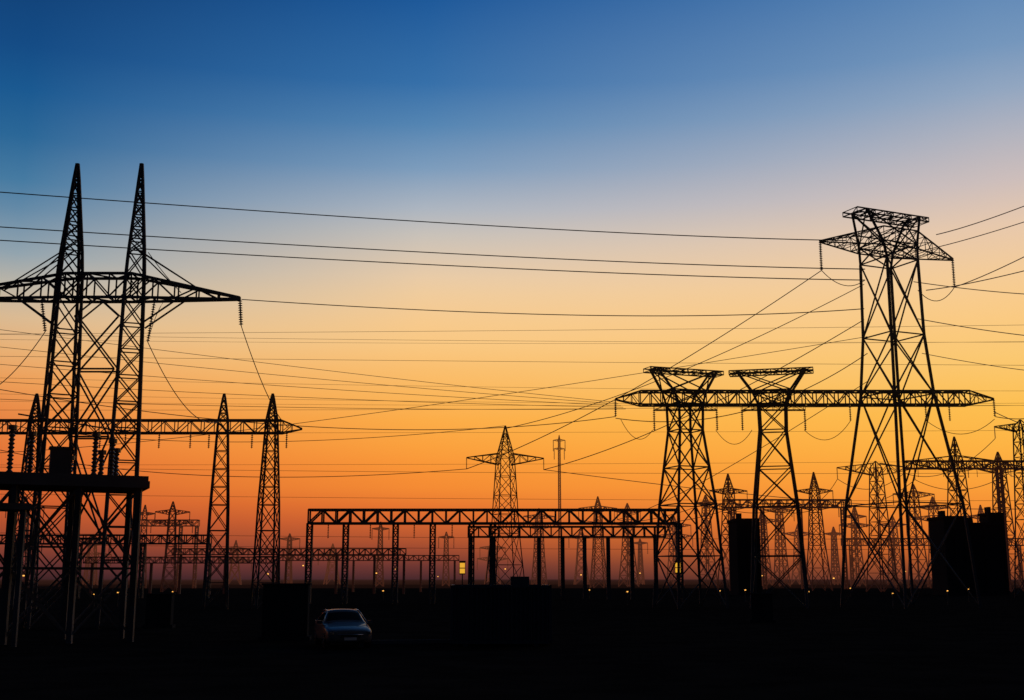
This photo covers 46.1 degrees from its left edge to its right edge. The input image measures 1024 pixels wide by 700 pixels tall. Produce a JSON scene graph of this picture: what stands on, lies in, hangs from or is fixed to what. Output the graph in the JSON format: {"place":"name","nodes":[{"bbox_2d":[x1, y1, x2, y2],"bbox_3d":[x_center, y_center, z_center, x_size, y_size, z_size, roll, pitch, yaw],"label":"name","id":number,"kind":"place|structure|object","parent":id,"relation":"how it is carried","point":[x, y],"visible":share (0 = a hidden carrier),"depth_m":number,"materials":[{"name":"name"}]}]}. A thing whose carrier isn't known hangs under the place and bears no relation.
{"place":"outdoors","nodes":[
{"label":"outdoors","id":0,"kind":"place"},
{"bbox_2d":[6,425,120,474],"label":"substation platform insulators","id":1,"kind":"object","parent":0,"point":[114,452],"visible":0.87,"depth_m":62.06,"materials":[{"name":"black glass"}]},
{"bbox_2d":[327,524,452,537],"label":"gantry insulators","id":2,"kind":"object","parent":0,"point":[370,531],"visible":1,"depth_m":155.31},
{"bbox_2d":[0,579,1023,699],"bbox_3d":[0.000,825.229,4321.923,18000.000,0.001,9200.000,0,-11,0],"label":"ground","id":3,"kind":"structure","parent":0,"point":[871,643],"depth_m":52.45,"materials":[{"name":"soil"}]},
{"bbox_2d":[18,496,28,587],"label":"pylon","id":4,"kind":"object","parent":3,"relation":"on","point":[26,532],"visible":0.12,"depth_m":326.01,"materials":[{"name":"black metal"}]},
{"bbox_2d":[0,413,149,646],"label":"substation structure","id":5,"kind":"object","parent":3,"relation":"on","point":[58,477],"depth_m":60.67,"materials":[{"name":"metal"}]},
{"bbox_2d":[79,540,111,584],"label":"pylon","id":6,"kind":"object","parent":3,"relation":"on","point":[88,565],"visible":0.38,"depth_m":629.75,"materials":[{"name":"grey metal"}]},
{"bbox_2d":[0,534,211,597],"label":"gantry","id":7,"kind":"object","parent":3,"relation":"on","point":[141,554],"visible":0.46,"depth_m":197.05,"materials":[{"name":"metal"}]},
{"bbox_2d":[0,163,240,628],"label":"portal pylon","id":8,"kind":"object","parent":3,"relation":"on","point":[78,297],"visible":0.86,"depth_m":81.36,"materials":[{"name":"metal"}]},
{"bbox_2d":[40,299,242,341],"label":"pylon portal insulators","id":9,"kind":"object","parent":8,"relation":"attached to","point":[152,311],"visible":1,"depth_m":81.41,"materials":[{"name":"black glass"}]},
{"bbox_2d":[137,505,154,587],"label":"pylon","id":10,"kind":"object","parent":3,"relation":"on","point":[146,515],"visible":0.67,"depth_m":414.49,"materials":[{"name":"black metal"}]},
{"bbox_2d":[0,393,301,608],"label":"substation gantry","id":11,"kind":"object","parent":3,"relation":"on","point":[29,421],"visible":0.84,"depth_m":129.69,"materials":[{"name":"metal"}]},
{"bbox_2d":[99,433,287,447],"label":"pylon insulators","id":12,"kind":"object","parent":11,"relation":"attached to","point":[208,443],"visible":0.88,"depth_m":130.19,"materials":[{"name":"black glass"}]},
{"bbox_2d":[140,519,199,587],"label":"gantry","id":13,"kind":"object","parent":3,"relation":"on","point":[180,541],"visible":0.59,"depth_m":415.05,"materials":[{"name":"grey metal"}]},
{"bbox_2d":[151,501,192,591],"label":"pylon","id":14,"kind":"object","parent":3,"relation":"on","point":[175,522],"visible":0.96,"depth_m":296.55,"materials":[{"name":"black metal"}]},
{"bbox_2d":[83,557,277,594],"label":"gantry","id":15,"kind":"object","parent":3,"relation":"on","point":[151,570],"visible":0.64,"depth_m":245.74,"materials":[{"name":"grey metal"}]},
{"bbox_2d":[219,540,247,584],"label":"pylon","id":16,"kind":"object","parent":3,"relation":"on","point":[238,568],"visible":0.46,"depth_m":669.41,"materials":[{"name":"grey metal"}]},
{"bbox_2d":[171,548,406,593],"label":"gantry","id":17,"kind":"object","parent":3,"relation":"on","point":[294,550],"visible":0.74,"depth_m":255.84,"materials":[{"name":"grey metal"}]},
{"bbox_2d":[280,533,299,582],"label":"pylon","id":18,"kind":"object","parent":3,"relation":"on","point":[290,537],"visible":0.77,"depth_m":591.37,"materials":[{"name":"grey metal"}]},
{"bbox_2d":[319,543,344,583],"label":"pylon","id":19,"kind":"object","parent":3,"relation":"on","point":[326,578],"visible":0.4,"depth_m":707.40,"materials":[{"name":"grey metal"}]},
{"bbox_2d":[314,609,371,648],"bbox_3d":[-7.967,13.045,56.574,2.570,1.723,5.320,3,-11,-16],"label":"saloon car","id":20,"kind":"object","parent":3,"relation":"on","point":[340,626],"visible":1,"depth_m":55.08,"materials":[{"name":"grey paint"}]},
{"bbox_2d":[280,555,458,591],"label":"gantry","id":21,"kind":"object","parent":3,"relation":"on","point":[353,563],"visible":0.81,"depth_m":295.03,"materials":[{"name":"grey metal"}]},
{"bbox_2d":[372,525,388,586],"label":"pylon","id":22,"kind":"object","parent":3,"relation":"on","point":[381,527],"visible":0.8,"depth_m":512.32,"materials":[{"name":"grey metal"}]},
{"bbox_2d":[371,639,449,643],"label":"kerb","id":23,"kind":"structure","parent":3,"relation":"on","point":[428,641],"depth_m":58.73,"materials":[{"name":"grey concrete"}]},
{"bbox_2d":[439,532,453,585],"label":"pylon","id":24,"kind":"object","parent":3,"relation":"on","point":[444,553],"visible":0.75,"depth_m":551.18,"materials":[{"name":"grey metal"}]},
{"bbox_2d":[459,561,465,584],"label":"yard lamp","id":25,"kind":"object","parent":3,"relation":"on","point":[461,568],"visible":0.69,"depth_m":147.55,"materials":[{"name":"metal"}]},
{"bbox_2d":[460,563,464,572],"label":"yard lamp lens","id":26,"kind":"object","parent":25,"relation":"attached to","point":[462,565],"visible":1,"depth_m":147.52,"materials":[{"name":"yellow glass"}]},
{"bbox_2d":[477,546,507,583],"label":"pylon","id":27,"kind":"object","parent":3,"relation":"on","point":[486,558],"visible":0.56,"depth_m":747.95,"materials":[{"name":"grey metal"}]},
{"bbox_2d":[304,508,683,603],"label":"gantry","id":28,"kind":"object","parent":3,"relation":"on","point":[472,522],"visible":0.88,"depth_m":154.88,"materials":[{"name":"metal"}]},
{"bbox_2d":[450,577,551,646],"bbox_3d":[-0.619,12.860,59.637,4.981,3.220,6.320,0,-11,0],"label":"equipment container","id":29,"kind":"object","parent":3,"relation":"on","point":[517,610],"visible":1,"depth_m":56.69,"materials":[{"name":"black metal"}]},
{"bbox_2d":[466,425,543,584],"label":"pylon","id":30,"kind":"object","parent":3,"relation":"on","point":[498,462],"visible":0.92,"depth_m":220.22,"materials":[{"name":"metal"}]},
{"bbox_2d":[0,192,1023,521],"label":"conductors","id":31,"kind":"object","parent":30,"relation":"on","point":[598,402],"visible":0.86,"depth_m":120.53,"materials":[{"name":"grey"}]},
{"bbox_2d":[519,512,559,584],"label":"pylon","id":32,"kind":"object","parent":3,"relation":"on","point":[537,517],"visible":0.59,"depth_m":552.43,"materials":[{"name":"black metal"}]},
{"bbox_2d":[554,435,564,585],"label":"pole","id":33,"kind":"object","parent":3,"relation":"on","point":[559,498],"visible":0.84,"depth_m":517.17,"materials":[{"name":"black metal"}]},
{"bbox_2d":[467,526,665,599],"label":"gantry","id":34,"kind":"object","parent":3,"relation":"on","point":[608,565],"visible":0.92,"depth_m":187.06,"materials":[{"name":"metal"}]},
{"bbox_2d":[573,529,589,584],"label":"pylon","id":35,"kind":"object","parent":3,"relation":"on","point":[577,561],"visible":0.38,"depth_m":689.48,"materials":[{"name":"grey metal"}]},
{"bbox_2d":[581,496,613,587],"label":"pylon","id":36,"kind":"object","parent":3,"relation":"on","point":[595,541],"visible":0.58,"depth_m":424.61,"materials":[{"name":"black metal"}]},
{"bbox_2d":[618,503,638,586],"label":"pylon","id":37,"kind":"object","parent":3,"relation":"on","point":[627,552],"visible":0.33,"depth_m":492.61,"materials":[{"name":"black metal"}]},
{"bbox_2d":[634,539,647,584],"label":"pylon","id":38,"kind":"object","parent":3,"relation":"on","point":[640,552],"visible":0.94,"depth_m":689.03,"materials":[{"name":"grey metal"}]},
{"bbox_2d":[659,516,691,584],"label":"pylon","id":39,"kind":"object","parent":3,"relation":"on","point":[672,544],"visible":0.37,"depth_m":611.80,"materials":[{"name":"grey metal"}]},
{"bbox_2d":[697,495,718,587],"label":"pylon","id":40,"kind":"object","parent":3,"relation":"on","point":[706,541],"visible":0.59,"depth_m":454.51,"materials":[{"name":"black metal"}]},
{"bbox_2d":[705,474,751,589],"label":"pylon","id":41,"kind":"object","parent":3,"relation":"on","point":[727,487],"visible":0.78,"depth_m":327.45,"materials":[{"name":"black metal"}]},
{"bbox_2d":[727,513,761,595],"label":"building switchgear","id":42,"kind":"object","parent":3,"relation":"on","point":[740,532],"visible":0.78,"depth_m":233.22,"materials":[{"name":"grey"}]},
{"bbox_2d":[759,511,779,585],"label":"pylon","id":43,"kind":"object","parent":3,"relation":"on","point":[766,534],"visible":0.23,"depth_m":552.03,"materials":[{"name":"grey metal"}]},
{"bbox_2d":[764,502,793,586],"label":"pylon","id":44,"kind":"object","parent":3,"relation":"on","point":[780,536],"visible":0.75,"depth_m":513.30,"materials":[{"name":"black metal"}]},
{"bbox_2d":[723,499,851,588],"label":"gantry","id":45,"kind":"object","parent":3,"relation":"on","point":[764,539],"visible":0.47,"depth_m":376.17,"materials":[{"name":"black metal"}]},
{"bbox_2d":[786,524,811,584],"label":"pylon","id":46,"kind":"object","parent":3,"relation":"on","point":[794,533],"visible":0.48,"depth_m":690.49,"materials":[{"name":"grey metal"}]},
{"bbox_2d":[615,366,993,608],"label":"transmission tower","id":47,"kind":"structure","parent":3,"relation":"on","point":[678,404],"depth_m":134.64,"materials":[{"name":"metal"}]},
{"bbox_2d":[614,400,995,429],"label":"pylon insulators","id":48,"kind":"object","parent":47,"relation":"attached to","point":[804,416],"visible":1,"depth_m":134.62,"materials":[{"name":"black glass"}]},
{"bbox_2d":[792,472,838,590],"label":"pylon","id":49,"kind":"object","parent":3,"relation":"on","point":[812,489],"visible":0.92,"depth_m":327.03,"materials":[{"name":"black metal"}]},
{"bbox_2d":[825,527,840,584],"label":"pylon","id":50,"kind":"object","parent":3,"relation":"on","point":[833,533],"visible":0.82,"depth_m":640.41,"materials":[{"name":"grey metal"}]},
{"bbox_2d":[839,507,870,586],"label":"pylon","id":51,"kind":"object","parent":3,"relation":"on","point":[855,535],"visible":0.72,"depth_m":513.56,"materials":[{"name":"black metal"}]},
{"bbox_2d":[837,461,914,591],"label":"pylon","id":52,"kind":"object","parent":3,"relation":"on","point":[877,494],"visible":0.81,"depth_m":297.58,"materials":[{"name":"black metal"}]},
{"bbox_2d":[882,516,905,583],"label":"pylon","id":53,"kind":"object","parent":3,"relation":"on","point":[892,522],"visible":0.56,"depth_m":631.42,"materials":[{"name":"grey metal"}]},
{"bbox_2d":[819,206,981,608],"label":"tall tower","id":54,"kind":"structure","parent":3,"relation":"on","point":[890,274],"depth_m":140.08,"materials":[{"name":"metal"}]},
{"bbox_2d":[819,242,955,285],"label":"tower insulators","id":55,"kind":"object","parent":54,"relation":"attached to","point":[952,264],"visible":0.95,"depth_m":138.64,"materials":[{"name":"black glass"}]},
{"bbox_2d":[893,484,934,587],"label":"pylon","id":56,"kind":"object","parent":3,"relation":"on","point":[913,496],"visible":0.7,"depth_m":414.87,"materials":[{"name":"black metal"}]},
{"bbox_2d":[841,538,1023,587],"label":"gantry","id":57,"kind":"object","parent":3,"relation":"on","point":[861,540],"visible":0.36,"depth_m":443.32,"materials":[{"name":"grey metal"}]},
{"bbox_2d":[916,496,949,586],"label":"pylon","id":58,"kind":"object","parent":3,"relation":"on","point":[933,508],"visible":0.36,"depth_m":475.47,"materials":[{"name":"black metal"}]},
{"bbox_2d":[927,511,970,595],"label":"control building","id":59,"kind":"structure","parent":3,"relation":"on","point":[954,551],"depth_m":233.32,"materials":[{"name":"grey"}]},
{"bbox_2d":[905,436,1007,516],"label":"pylon","id":60,"kind":"object","parent":3,"relation":"on","point":[954,446],"visible":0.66,"depth_m":259.52,"materials":[{"name":"black metal"}]},
{"bbox_2d":[905,460,1023,590],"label":"gantry","id":61,"kind":"object","parent":3,"relation":"on","point":[923,468],"visible":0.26,"depth_m":329.00,"materials":[{"name":"black metal"}]},
{"bbox_2d":[967,505,983,522],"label":"pylon","id":62,"kind":"object","parent":3,"relation":"on","point":[980,509],"visible":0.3,"depth_m":555.25,"materials":[{"name":"black metal"}]},
{"bbox_2d":[967,517,1009,594],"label":"control annex","id":63,"kind":"object","parent":3,"relation":"on","point":[988,541],"visible":0.71,"depth_m":234.51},
{"bbox_2d":[967,452,1023,591],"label":"pylon","id":64,"kind":"object","parent":3,"relation":"on","point":[998,467],"visible":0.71,"depth_m":298.05,"materials":[{"name":"black metal"}]},
{"bbox_2d":[0,325,1023,549],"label":"distant conductors","id":65,"kind":"object","parent":64,"relation":"attached to","point":[526,432],"visible":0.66,"depth_m":391.99,"materials":[{"name":"grey"}]},
{"bbox_2d":[994,419,1023,596],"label":"pylon","id":66,"kind":"object","parent":3,"relation":"on","point":[1013,430],"visible":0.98,"depth_m":209.57,"materials":[{"name":"metal"}]},
{"bbox_2d":[0,0,1023,578],"label":"sky","id":67,"kind":"structure","parent":0,"point":[781,119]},
{"bbox_2d":[93,587,968,609],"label":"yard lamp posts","id":68,"kind":"object","parent":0,"point":[627,597],"visible":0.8,"depth_m":147.01,"materials":[{"name":"metal"}]},
{"bbox_2d":[553,440,565,459],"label":"pylon insulators","id":69,"kind":"object","parent":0,"point":[554,451],"visible":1,"depth_m":520.81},
{"bbox_2d":[977,507,1003,522],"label":"control tower","id":70,"kind":"structure","parent":0,"point":[987,516],"depth_m":237.01,"materials":[{"name":"black concrete"}]}
]}

